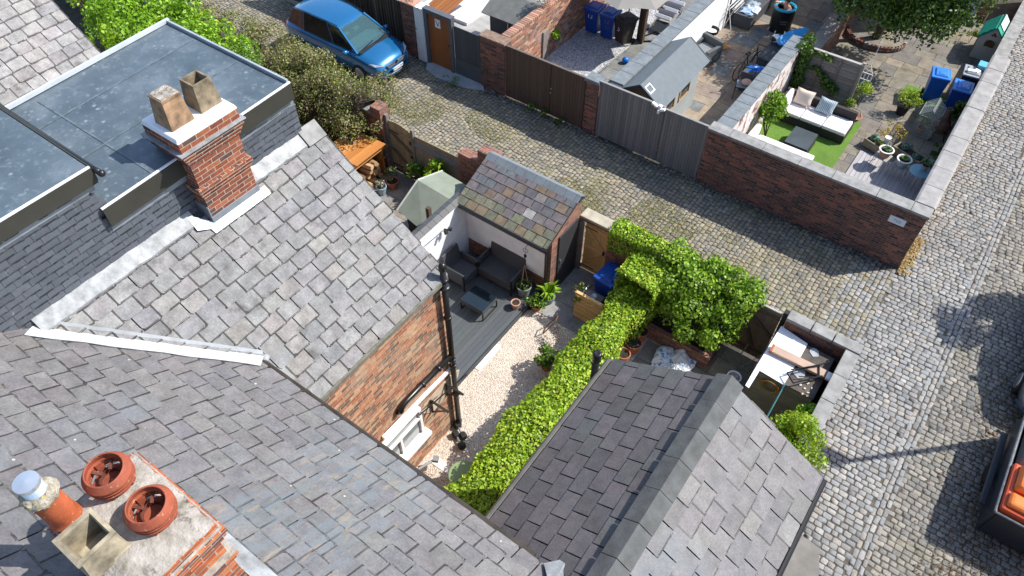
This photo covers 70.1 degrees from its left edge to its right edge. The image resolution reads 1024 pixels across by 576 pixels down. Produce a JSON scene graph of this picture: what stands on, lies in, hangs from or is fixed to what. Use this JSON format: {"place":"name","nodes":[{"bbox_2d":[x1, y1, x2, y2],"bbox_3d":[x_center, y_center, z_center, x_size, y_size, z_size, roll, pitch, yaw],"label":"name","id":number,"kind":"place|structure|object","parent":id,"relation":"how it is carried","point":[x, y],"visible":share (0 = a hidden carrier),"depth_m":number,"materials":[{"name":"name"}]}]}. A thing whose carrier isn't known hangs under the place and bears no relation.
{"place":"outdoors","nodes":[
{"label":"outdoors","id":0,"kind":"place"},
{"bbox_2d":[356,167,415,228],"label":"paving","id":1,"kind":"structure","parent":0,"point":[392,199],"depth_m":21.08,"materials":[{"name":"stone"}]},
{"bbox_2d":[175,0,406,160],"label":"hedge","id":2,"kind":"object","parent":1,"relation":"on","point":[330,103],"visible":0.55,"depth_m":20.80,"materials":[{"name":"green plant"}]},
{"bbox_2d":[334,130,385,175],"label":"log store","id":3,"kind":"structure","parent":1,"relation":"on","point":[364,152],"depth_m":20.56,"materials":[{"name":"wood"}]},
{"bbox_2d":[370,100,391,167],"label":"brick pier","id":4,"kind":"structure","parent":1,"relation":"on","point":[378,109],"depth_m":20.51,"materials":[{"name":"brick"}]},
{"bbox_2d":[397,170,465,231],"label":"garden shed","id":5,"kind":"structure","parent":1,"relation":"on","point":[435,191],"depth_m":18.42,"materials":[{"name":"green fabric"}]},
{"bbox_2d":[458,147,477,184],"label":"brick pier","id":6,"kind":"structure","parent":1,"relation":"on","point":[468,161],"depth_m":19.32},
{"bbox_2d":[420,0,546,34],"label":"concrete yard","id":7,"kind":"structure","parent":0,"point":[479,25],"depth_m":26.81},
{"bbox_2d":[428,0,462,12],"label":"timber stack","id":8,"kind":"object","parent":7,"relation":"on","point":[447,6],"visible":0.35,"depth_m":26.97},
{"bbox_2d":[424,0,488,25],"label":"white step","id":9,"kind":"object","parent":7,"relation":"on","point":[466,12],"visible":0.4,"depth_m":27.25,"materials":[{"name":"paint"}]},
{"bbox_2d":[481,0,541,34],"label":"garden shed","id":10,"kind":"structure","parent":7,"relation":"on","point":[504,15],"depth_m":24.53,"materials":[{"name":"grey fabric"}]},
{"bbox_2d":[478,29,511,95],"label":"brick pier","id":11,"kind":"structure","parent":0,"point":[492,54],"depth_m":23.36,"materials":[{"name":"brick"}]},
{"bbox_2d":[416,310,577,492],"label":"gravel","id":12,"kind":"structure","parent":0,"point":[510,373],"depth_m":16.94,"materials":[{"name":"gravel"}]},
{"bbox_2d":[448,461,476,483],"bbox_3d":[-0.992,3.993,15.091,0.617,0.645,0.620,29,56,22],"label":"round table","id":13,"kind":"object","parent":12,"relation":"on","point":[457,470],"visible":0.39,"depth_m":14.90,"materials":[{"name":"green metal"}]},
{"bbox_2d":[533,342,558,370],"bbox_3d":[0.769,1.648,16.917,0.602,0.815,0.561,-19,53,-15],"label":"plant pot","id":14,"kind":"object","parent":12,"relation":"on","point":[546,362],"visible":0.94,"depth_m":16.70,"materials":[{"name":"ceramic"}]},
{"bbox_2d":[443,216,687,515],"bbox_3d":[1.153,1.695,16.054,1.978,2.145,7.782,29,56,22],"label":"ivy hedge","id":15,"kind":"object","parent":12,"relation":"on","point":[554,394],"visible":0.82,"depth_m":15.94,"materials":[{"name":"green plant"}]},
{"bbox_2d":[166,0,895,340],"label":"alley","id":16,"kind":"structure","parent":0,"point":[850,278],"depth_m":21.10,"materials":[{"name":"stone"}]},
{"bbox_2d":[426,63,483,89],"bbox_3d":[-1.987,-7.117,24.727,2.533,0.055,0.638,29,56,22],"label":"concrete apron","id":17,"kind":"object","parent":16,"relation":"on","point":[436,70],"visible":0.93,"depth_m":24.70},
{"bbox_2d":[422,5,455,73],"bbox_3d":[-2.387,-8.243,24.346,1.200,2.080,0.220,29,56,22],"label":"yard door","id":18,"kind":"structure","parent":17,"relation":"on","point":[439,33],"depth_m":24.22,"materials":[{"name":"brown wood"}]},
{"bbox_2d":[453,26,480,83],"bbox_3d":[-1.437,-7.640,24.003,1.120,1.760,0.040,29,56,22],"label":"fence panel","id":19,"kind":"object","parent":17,"relation":"on","point":[467,55],"visible":1,"depth_m":23.96,"materials":[{"name":"wood"}]},
{"bbox_2d":[186,0,860,340],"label":"alley setts","id":20,"kind":"structure","parent":16,"relation":"attached to","point":[756,250],"depth_m":21.43,"materials":[{"name":"stone"}]},
{"bbox_2d":[284,0,408,80],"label":"parked car","id":21,"kind":"object","parent":20,"relation":"on","point":[342,33],"visible":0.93,"depth_m":24.41,"materials":[{"name":"blue paint"}]},
{"bbox_2d":[383,113,418,178],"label":"arched gate","id":22,"kind":"structure","parent":20,"relation":"on","point":[401,141],"depth_m":20.75,"materials":[{"name":"brown wood"}]},
{"bbox_2d":[414,136,459,180],"bbox_3d":[-2.033,-3.297,20.477,1.680,1.610,0.071,29,56,22],"label":"fence panel","id":23,"kind":"object","parent":20,"relation":"on","point":[426,151],"visible":0.49,"depth_m":20.14,"materials":[{"name":"wood"}]},
{"bbox_2d":[505,44,585,128],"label":"double gate","id":24,"kind":"structure","parent":20,"relation":"on","point":[556,91],"depth_m":22.74,"materials":[{"name":"wood"}]},
{"bbox_2d":[391,89,744,248],"bbox_3d":[0.813,-3.444,21.671,12.011,0.054,4.293,29,56,22],"label":"moss","id":25,"kind":"object","parent":20,"relation":"on","point":[478,112],"visible":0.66,"depth_m":20.92,"materials":[{"name":"green plant"}]},
{"bbox_2d":[409,57,891,276],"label":"weeds","id":26,"kind":"object","parent":20,"relation":"on","point":[717,191],"visible":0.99,"depth_m":21.27,"materials":[{"name":"green plant"}]},
{"bbox_2d":[820,253,895,342],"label":"alley mouth setts","id":27,"kind":"structure","parent":16,"relation":"attached to","point":[854,311],"depth_m":18.60,"materials":[{"name":"stone"}]},
{"bbox_2d":[53,0,1022,435],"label":"ground","id":28,"kind":"structure","parent":0,"point":[1001,8],"depth_m":27.07,"materials":[{"name":"soil"}]},
{"bbox_2d":[0,0,100,105],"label":"terraced house","id":29,"kind":"structure","parent":28,"relation":"on","point":[42,42],"depth_m":14.96,"materials":[{"name":"stone"}]},
{"bbox_2d":[0,18,301,331],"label":"terraced house","id":30,"kind":"structure","parent":28,"relation":"on","point":[93,181],"depth_m":10.05,"materials":[{"name":"brick"}]},
{"bbox_2d":[81,0,261,58],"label":"hedge","id":31,"kind":"object","parent":28,"relation":"on","point":[117,28],"visible":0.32,"depth_m":19.63,"materials":[{"name":"green plant"}]},
{"bbox_2d":[65,0,374,138],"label":"garden wall","id":32,"kind":"structure","parent":28,"relation":"on","point":[365,107],"depth_m":20.95,"materials":[{"name":"red brick"}]},
{"bbox_2d":[0,70,536,575],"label":"terraced house","id":33,"kind":"structure","parent":28,"relation":"on","point":[246,370],"depth_m":9.73,"materials":[{"name":"stone"}]},
{"bbox_2d":[383,406,431,460],"bbox_3d":[-2.138,3.041,14.248,0.220,1.088,1.430,29,56,22],"label":"window","id":34,"kind":"structure","parent":33,"relation":"in","point":[411,433],"depth_m":14.36,"materials":[{"name":"white paint"}]},
{"bbox_2d":[286,0,405,44],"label":"bamboo fence","id":35,"kind":"object","parent":28,"relation":"on","point":[384,12],"visible":0.29,"depth_m":25.25,"materials":[{"name":"wood"}]},
{"bbox_2d":[399,0,421,58],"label":"brick pier","id":36,"kind":"structure","parent":28,"relation":"on","point":[407,11],"depth_m":24.70,"materials":[{"name":"brick"}]},
{"bbox_2d":[413,2,428,61],"bbox_3d":[-2.978,-8.608,24.731,0.375,2.050,0.380,29,56,22],"label":"gate post","id":37,"kind":"object","parent":28,"relation":"on","point":[420,29],"depth_m":24.47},
{"bbox_2d":[411,187,468,262],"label":"garden wall","id":38,"kind":"structure","parent":28,"relation":"on","point":[448,213],"depth_m":17.93,"materials":[{"name":"white paint"}]},
{"bbox_2d":[448,252,541,385],"bbox_3d":[-1.376,0.886,18.028,2.300,0.172,4.140,29,56,22],"label":"decking","id":39,"kind":"object","parent":28,"relation":"on","point":[476,339],"visible":0.23,"depth_m":17.98,"materials":[{"name":"wood"}]},
{"bbox_2d":[441,243,479,291],"bbox_3d":[-1.301,-0.532,18.538,0.722,0.860,0.670,29,56,22],"label":"armchair","id":40,"kind":"object","parent":39,"relation":"on","point":[462,270],"visible":0.91,"depth_m":18.50,"materials":[{"name":"fabric"}]},
{"bbox_2d":[460,285,496,320],"bbox_3d":[-0.824,0.367,18.113,0.708,0.367,0.588,29,56,22],"label":"coffee table","id":41,"kind":"object","parent":39,"relation":"on","point":[478,299],"visible":1,"depth_m":17.96,"materials":[{"name":"grey wicker"}]},
{"bbox_2d":[475,241,525,296],"bbox_3d":[-0.267,-0.525,18.535,1.150,0.860,0.722,29,56,22],"label":"garden sofa","id":42,"kind":"object","parent":39,"relation":"on","point":[502,266],"visible":0.91,"depth_m":18.52,"materials":[{"name":"grey wicker"}]},
{"bbox_2d":[457,151,584,291],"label":"outhouse","id":43,"kind":"structure","parent":28,"relation":"on","point":[511,205],"depth_m":17.66,"materials":[{"name":"grey brick"}]},
{"bbox_2d":[555,218,578,286],"bbox_3d":[1.376,-0.834,18.251,0.066,1.900,0.820,29,56,22],"label":"door","id":44,"kind":"structure","parent":43,"relation":"in","point":[567,241],"depth_m":18.15,"materials":[{"name":"wood"}]},
{"bbox_2d":[276,350,826,575],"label":"terraced house","id":45,"kind":"structure","parent":28,"relation":"on","point":[629,468],"depth_m":9.29,"materials":[{"name":"stone"}]},
{"bbox_2d":[502,0,609,57],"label":"brick wall","id":46,"kind":"structure","parent":28,"relation":"on","point":[566,18],"depth_m":24.57,"materials":[{"name":"brick"}]},
{"bbox_2d":[575,208,682,303],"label":"garden wall","id":47,"kind":"structure","parent":28,"relation":"on","point":[596,219],"depth_m":17.92,"materials":[{"name":"red brick"}]},
{"bbox_2d":[581,222,608,272],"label":"timber gate","id":48,"kind":"structure","parent":47,"relation":"attached to","point":[594,249],"depth_m":18.42,"materials":[{"name":"brown wood"}]},
{"bbox_2d":[610,0,734,87],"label":"brick wall","id":49,"kind":"structure","parent":28,"relation":"on","point":[696,20],"depth_m":23.59,"materials":[{"name":"paint"}]},
{"bbox_2d":[717,34,806,133],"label":"brick wall","id":50,"kind":"structure","parent":28,"relation":"on","point":[741,114],"depth_m":21.67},
{"bbox_2d":[770,410,829,472],"bbox_3d":[5.346,3.320,14.375,1.305,2.690,1.315,-10,51,-8],"label":"round shrub","id":51,"kind":"object","parent":28,"relation":"on","point":[799,425],"visible":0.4,"depth_m":13.65,"materials":[{"name":"green plant"}]},
{"bbox_2d":[696,121,933,268],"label":"brick wall","id":52,"kind":"structure","parent":28,"relation":"on","point":[849,211],"depth_m":19.45,"materials":[{"name":"red brick"}]},
{"bbox_2d":[595,80,709,177],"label":"double gate","id":53,"kind":"structure","parent":52,"relation":"attached to","point":[638,124],"depth_m":21.34,"materials":[{"name":"wood"}]},
{"bbox_2d":[784,310,863,459],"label":"garden wall","id":54,"kind":"structure","parent":28,"relation":"on","point":[843,351],"depth_m":15.44,"materials":[{"name":"brick"}]},
{"bbox_2d":[727,299,789,357],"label":"timber gate","id":55,"kind":"structure","parent":54,"relation":"attached to","point":[757,333],"depth_m":16.79,"materials":[{"name":"wood"}]},
{"bbox_2d":[796,2,865,68],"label":"brick wall","id":56,"kind":"structure","parent":28,"relation":"on","point":[829,33],"depth_m":25.05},
{"bbox_2d":[914,54,1010,211],"bbox_3d":[12.574,-3.919,20.895,0.520,2.026,8.198,29,56,22],"label":"coping","id":57,"kind":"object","parent":28,"relation":"on","point":[939,176],"depth_m":19.77,"materials":[{"name":"concrete"}]},
{"bbox_2d":[994,0,1023,57],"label":"brick wall","id":58,"kind":"structure","parent":28,"relation":"on","point":[1009,39],"depth_m":24.51,"materials":[{"name":"grey stone"}]},
{"bbox_2d":[538,267,612,335],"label":"paving","id":59,"kind":"structure","parent":0,"point":[561,306],"depth_m":18.52,"materials":[{"name":"stone"}]},
{"bbox_2d":[537,279,560,304],"bbox_3d":[0.917,0.153,18.289,0.637,0.617,0.671,29,56,22],"label":"plant pot","id":60,"kind":"object","parent":59,"relation":"on","point":[549,289],"visible":0.98,"depth_m":18.22,"materials":[{"name":"plant"}]},
{"bbox_2d":[573,290,603,323],"bbox_3d":[1.839,0.561,17.736,0.770,1.010,0.075,29,56,22],"label":"slatted screen","id":61,"kind":"object","parent":59,"relation":"on","point":[586,307],"visible":0.68,"depth_m":17.59,"materials":[{"name":"wood"}]},
{"bbox_2d":[593,261,622,302],"bbox_3d":[2.426,-0.067,18.172,0.585,1.040,0.740,36,59,26],"label":"wheelie bin","id":62,"kind":"object","parent":59,"relation":"on","point":[604,276],"visible":0.66,"depth_m":17.79,"materials":[{"name":"blue plastic"}]},
{"bbox_2d":[582,71,605,135],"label":"brick pier","id":63,"kind":"structure","parent":0,"point":[592,79],"depth_m":21.96,"materials":[{"name":"brick"}]},
{"bbox_2d":[544,5,658,76],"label":"gravel","id":64,"kind":"structure","parent":0,"point":[583,51],"depth_m":25.75,"materials":[{"name":"gravel"}]},
{"bbox_2d":[584,0,606,33],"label":"wheelie bin","id":65,"kind":"object","parent":64,"relation":"on","point":[593,9],"visible":0.92,"depth_m":25.90,"materials":[{"name":"blue plastic"}]},
{"bbox_2d":[599,5,622,38],"bbox_3d":[3.493,-9.424,25.972,0.585,1.040,0.740,27,55,20],"label":"wheelie bin","id":66,"kind":"object","parent":64,"relation":"on","point":[607,14],"visible":0.9,"depth_m":25.66,"materials":[{"name":"blue plastic"}]},
{"bbox_2d":[615,11,639,44],"bbox_3d":[4.003,-9.138,25.735,0.740,1.040,0.585,-27,55,-21],"label":"wheelie bin","id":67,"kind":"object","parent":64,"relation":"on","point":[625,25],"visible":0.98,"depth_m":25.48,"materials":[{"name":"black plastic"}]},
{"bbox_2d":[603,0,668,46],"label":"parasol","id":68,"kind":"object","parent":64,"relation":"on","point":[642,4],"visible":0.77,"depth_m":23.60,"materials":[{"name":"fabric"}]},
{"bbox_2d":[599,0,695,83],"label":"patio","id":69,"kind":"structure","parent":0,"point":[617,64],"depth_m":25.74,"materials":[{"name":"stone"}]},
{"bbox_2d":[636,8,648,43],"bbox_3d":[4.576,-9.301,25.602,0.300,1.470,0.250,29,56,22],"label":"timber post","id":70,"kind":"object","parent":69,"relation":"on","point":[642,26],"visible":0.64,"depth_m":25.62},
{"bbox_2d":[644,0,685,41],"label":"recliner","id":71,"kind":"object","parent":69,"relation":"on","point":[669,10],"visible":0.88,"depth_m":26.30,"materials":[{"name":"black plastic"}]},
{"bbox_2d":[622,37,710,113],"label":"summer house","id":72,"kind":"structure","parent":0,"point":[667,75],"depth_m":21.86,"materials":[{"name":"grey wood"}]},
{"bbox_2d":[632,339,812,402],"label":"paving","id":73,"kind":"structure","parent":0,"point":[727,361],"depth_m":17.35,"materials":[{"name":"stone"}]},
{"bbox_2d":[651,345,695,370],"bbox_3d":[3.879,1.605,17.258,0.952,0.321,1.071,29,56,22],"label":"dust sheet","id":74,"kind":"object","parent":73,"relation":"on","point":[678,359],"visible":0.79,"depth_m":17.21,"materials":[{"name":"paint"}]},
{"bbox_2d":[647,313,723,368],"bbox_3d":[4.189,1.142,17.631,1.640,0.480,0.940,29,56,22],"label":"raised bed","id":75,"kind":"object","parent":73,"relation":"on","point":[660,333],"visible":0.55,"depth_m":17.35,"materials":[{"name":"red brick"}]},
{"bbox_2d":[656,237,769,351],"bbox_3d":[4.331,0.332,16.900,2.727,1.827,2.148,29,56,22],"label":"broadleaf shrub","id":76,"kind":"object","parent":75,"relation":"in","point":[702,300],"visible":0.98,"depth_m":16.48,"materials":[{"name":"green plant"}]},
{"bbox_2d":[743,330,833,421],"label":"garden store","id":77,"kind":"structure","parent":73,"relation":"on","point":[791,398],"depth_m":15.49,"materials":[{"name":"brown wood"}]},
{"bbox_2d":[745,326,806,387],"bbox_3d":[5.630,1.578,15.450,0.664,0.020,1.900,29,56,22],"label":"white board","id":78,"kind":"object","parent":77,"relation":"on","point":[774,367],"visible":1,"depth_m":15.49,"materials":[{"name":"paint"}]},
{"bbox_2d":[769,344,832,380],"bbox_3d":[6.109,1.591,15.339,1.411,0.080,0.205,28,56,21],"label":"boxed plank","id":79,"kind":"object","parent":78,"relation":"on","point":[798,361],"visible":0.95,"depth_m":15.35,"materials":[{"name":"white paint"}]},
{"bbox_2d":[683,0,839,172],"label":"patio","id":80,"kind":"structure","parent":0,"point":[712,101],"depth_m":25.56,"materials":[{"name":"stone"}]},
{"bbox_2d":[696,32,724,66],"bbox_3d":[6.665,-8.221,25.140,0.820,0.670,0.840,-33,57,-24],"label":"rattan armchair","id":81,"kind":"object","parent":80,"relation":"on","point":[711,45],"visible":0.64,"depth_m":25.05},
{"bbox_2d":[727,0,771,29],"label":"garden sofa","id":82,"kind":"object","parent":80,"relation":"on","point":[743,20],"visible":0.67,"depth_m":26.59,"materials":[{"name":"grey wicker"}]},
{"bbox_2d":[755,33,782,66],"bbox_3d":[8.977,-7.854,24.874,0.780,0.720,1.800,29,56,22],"label":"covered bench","id":83,"kind":"object","parent":80,"relation":"on","point":[768,53],"visible":0.27,"depth_m":24.40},
{"bbox_2d":[767,0,796,34],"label":"plunge tub","id":84,"kind":"object","parent":80,"relation":"on","point":[781,21],"visible":0.99,"depth_m":26.14,"materials":[{"name":"black plastic"}]},
{"bbox_2d":[783,536,818,575],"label":"concrete pavement","id":85,"kind":"structure","parent":0,"point":[804,560],"depth_m":14.34,"materials":[{"name":"concrete"}]},
{"bbox_2d":[829,2,982,197],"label":"patio","id":86,"kind":"structure","parent":0,"point":[901,69],"depth_m":24.84,"materials":[{"name":"stone"}]},
{"bbox_2d":[759,117,861,167],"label":"artificial lawn","id":87,"kind":"structure","parent":86,"relation":"on","point":[825,151],"depth_m":22.56,"materials":[{"name":"plastic"}]},
{"bbox_2d":[758,89,789,135],"bbox_3d":[7.828,-5.227,22.136,1.035,1.584,1.006,-2,50,-2],"label":"shrub","id":88,"kind":"object","parent":87,"relation":"on","point":[774,105],"visible":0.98,"depth_m":21.75,"materials":[{"name":"green plant"}]},
{"bbox_2d":[748,123,813,159],"bbox_3d":[7.815,-3.948,21.559,1.930,0.800,1.120,29,56,22],"label":"bench sofa","id":89,"kind":"object","parent":87,"relation":"on","point":[755,131],"visible":0.3,"depth_m":21.70,"materials":[{"name":"white fabric"}]},
{"bbox_2d":[784,126,817,152],"bbox_3d":[8.757,-4.424,22.235,0.720,0.374,0.920,29,56,22],"label":"coffee table","id":90,"kind":"object","parent":87,"relation":"on","point":[801,139],"visible":0.78,"depth_m":22.07,"materials":[{"name":"grey wicker"}]},
{"bbox_2d":[776,87,858,143],"bbox_3d":[9.475,-5.463,22.799,2.260,0.798,0.940,29,56,22],"label":"corner sofa","id":91,"kind":"object","parent":87,"relation":"on","point":[837,125],"visible":0.69,"depth_m":22.65,"materials":[{"name":"fabric"}]},
{"bbox_2d":[792,87,815,107],"bbox_3d":[9.164,-5.982,22.915,0.580,0.434,0.312,29,56,22],"label":"cushion","id":92,"kind":"object","parent":91,"relation":"on","point":[803,97],"visible":1,"depth_m":22.84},
{"bbox_2d":[788,32,839,97],"bbox_3d":[9.582,-6.743,23.063,1.673,2.192,0.795,29,56,22],"label":"ivy","id":93,"kind":"object","parent":86,"relation":"on","point":[803,60],"visible":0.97,"depth_m":23.10,"materials":[{"name":"green plant"}]},
{"bbox_2d":[792,47,866,107],"bbox_3d":[10.021,-6.687,23.270,1.895,1.800,0.110,29,56,22],"label":"fence panel","id":94,"kind":"object","parent":86,"relation":"on","point":[844,73],"visible":0.59,"depth_m":23.04,"materials":[{"name":"wood"}]},
{"bbox_2d":[862,133,888,152],"bbox_3d":[11.068,-4.425,22.184,0.380,0.422,0.620,-27,55,-21],"label":"stone trough","id":95,"kind":"object","parent":86,"relation":"on","point":[873,143],"visible":0.81,"depth_m":22.16,"materials":[{"name":"stone"}]},
{"bbox_2d":[846,25,907,51],"bbox_3d":[12.861,-8.822,26.014,2.104,0.150,0.955,29,56,22],"label":"brick ring","id":96,"kind":"object","parent":86,"relation":"on","point":[852,36],"visible":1,"depth_m":25.75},
{"bbox_2d":[845,150,925,200],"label":"deck","id":97,"kind":"structure","parent":86,"relation":"on","point":[859,163],"depth_m":21.51,"materials":[{"name":"wood"}]},
{"bbox_2d":[896,88,922,115],"bbox_3d":[12.534,-5.885,23.127,0.893,0.905,0.656,5,50,4],"label":"plant pot","id":98,"kind":"object","parent":86,"relation":"on","point":[903,107],"visible":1,"depth_m":23.02,"materials":[{"name":"plant"}]},
{"bbox_2d":[893,141,927,165],"bbox_3d":[11.929,-4.057,21.863,0.476,0.451,0.950,-27,55,-21],"label":"stone trough","id":99,"kind":"object","parent":86,"relation":"on","point":[901,147],"visible":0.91,"depth_m":21.84,"materials":[{"name":"stone"}]},
{"bbox_2d":[831,0,1009,50],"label":"tree","id":100,"kind":"object","parent":86,"relation":"on","point":[905,15],"visible":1,"depth_m":22.68,"materials":[{"name":"green plant"}]},
{"bbox_2d":[921,65,951,101],"bbox_3d":[13.703,-6.584,23.608,0.585,1.040,0.740,18,53,15],"label":"wheelie bin","id":101,"kind":"object","parent":86,"relation":"on","point":[938,81],"visible":1,"depth_m":23.32,"materials":[{"name":"blue plastic"}]},
{"bbox_2d":[927,107,953,141],"bbox_3d":[13.135,-4.989,22.254,0.538,1.114,0.514,29,56,22],"label":"chiminea","id":102,"kind":"object","parent":86,"relation":"on","point":[944,126],"visible":0.98,"depth_m":22.09,"materials":[{"name":"metal"}]},
{"bbox_2d":[942,78,974,113],"bbox_3d":[14.137,-6.051,23.179,0.585,1.040,0.740,24,54,19],"label":"wheelie bin","id":103,"kind":"object","parent":86,"relation":"on","point":[961,89],"visible":0.86,"depth_m":22.81,"materials":[{"name":"blue plastic"}]},
{"bbox_2d":[969,14,1009,61],"bbox_3d":[16.614,-8.659,25.204,0.940,1.275,1.128,29,56,22],"label":"playhouse","id":104,"kind":"object","parent":86,"relation":"on","point":[991,33],"visible":0.98,"depth_m":24.96,"materials":[{"name":"green plastic"}]},
{"bbox_2d":[802,26,1023,575],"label":"street","id":105,"kind":"structure","parent":0,"point":[868,568],"depth_m":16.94,"materials":[{"name":"stone"}]},
{"bbox_2d":[896,237,923,276],"bbox_3d":[10.666,-0.847,19.505,0.311,0.091,1.640,29,56,22],"label":"dry moss","id":106,"kind":"object","parent":105,"relation":"on","point":[915,242],"visible":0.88,"depth_m":19.46,"materials":[{"name":"beige plant"}]},
{"bbox_2d":[843,153,1023,575],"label":"wheel track","id":107,"kind":"structure","parent":105,"relation":"on","point":[861,556],"depth_m":16.79,"materials":[{"name":"stone"}]},
{"bbox_2d":[864,182,1023,575],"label":"street edge setts","id":108,"kind":"structure","parent":105,"relation":"on","point":[915,494],"depth_m":16.04,"materials":[{"name":"stone"}]},
{"bbox_2d":[886,360,1023,575],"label":"leaf litter","id":109,"kind":"object","parent":108,"relation":"on","point":[972,574],"visible":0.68,"depth_m":15.06,"materials":[{"name":"plant"}]},
{"bbox_2d":[1011,369,1023,414],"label":"parked car","id":110,"kind":"object","parent":108,"relation":"on","point":[1017,387],"visible":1,"depth_m":16.40,"materials":[{"name":"black metal"}]},
{"bbox_2d":[975,416,1023,553],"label":"trailer","id":111,"kind":"object","parent":105,"relation":"on","point":[992,521],"visible":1,"depth_m":14.60,"materials":[{"name":"black metal"}]},
{"bbox_2d":[998,463,1023,524],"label":"toy box","id":112,"kind":"object","parent":111,"relation":"in","point":[1011,504],"visible":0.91,"depth_m":14.01,"materials":[{"name":"plastic"}]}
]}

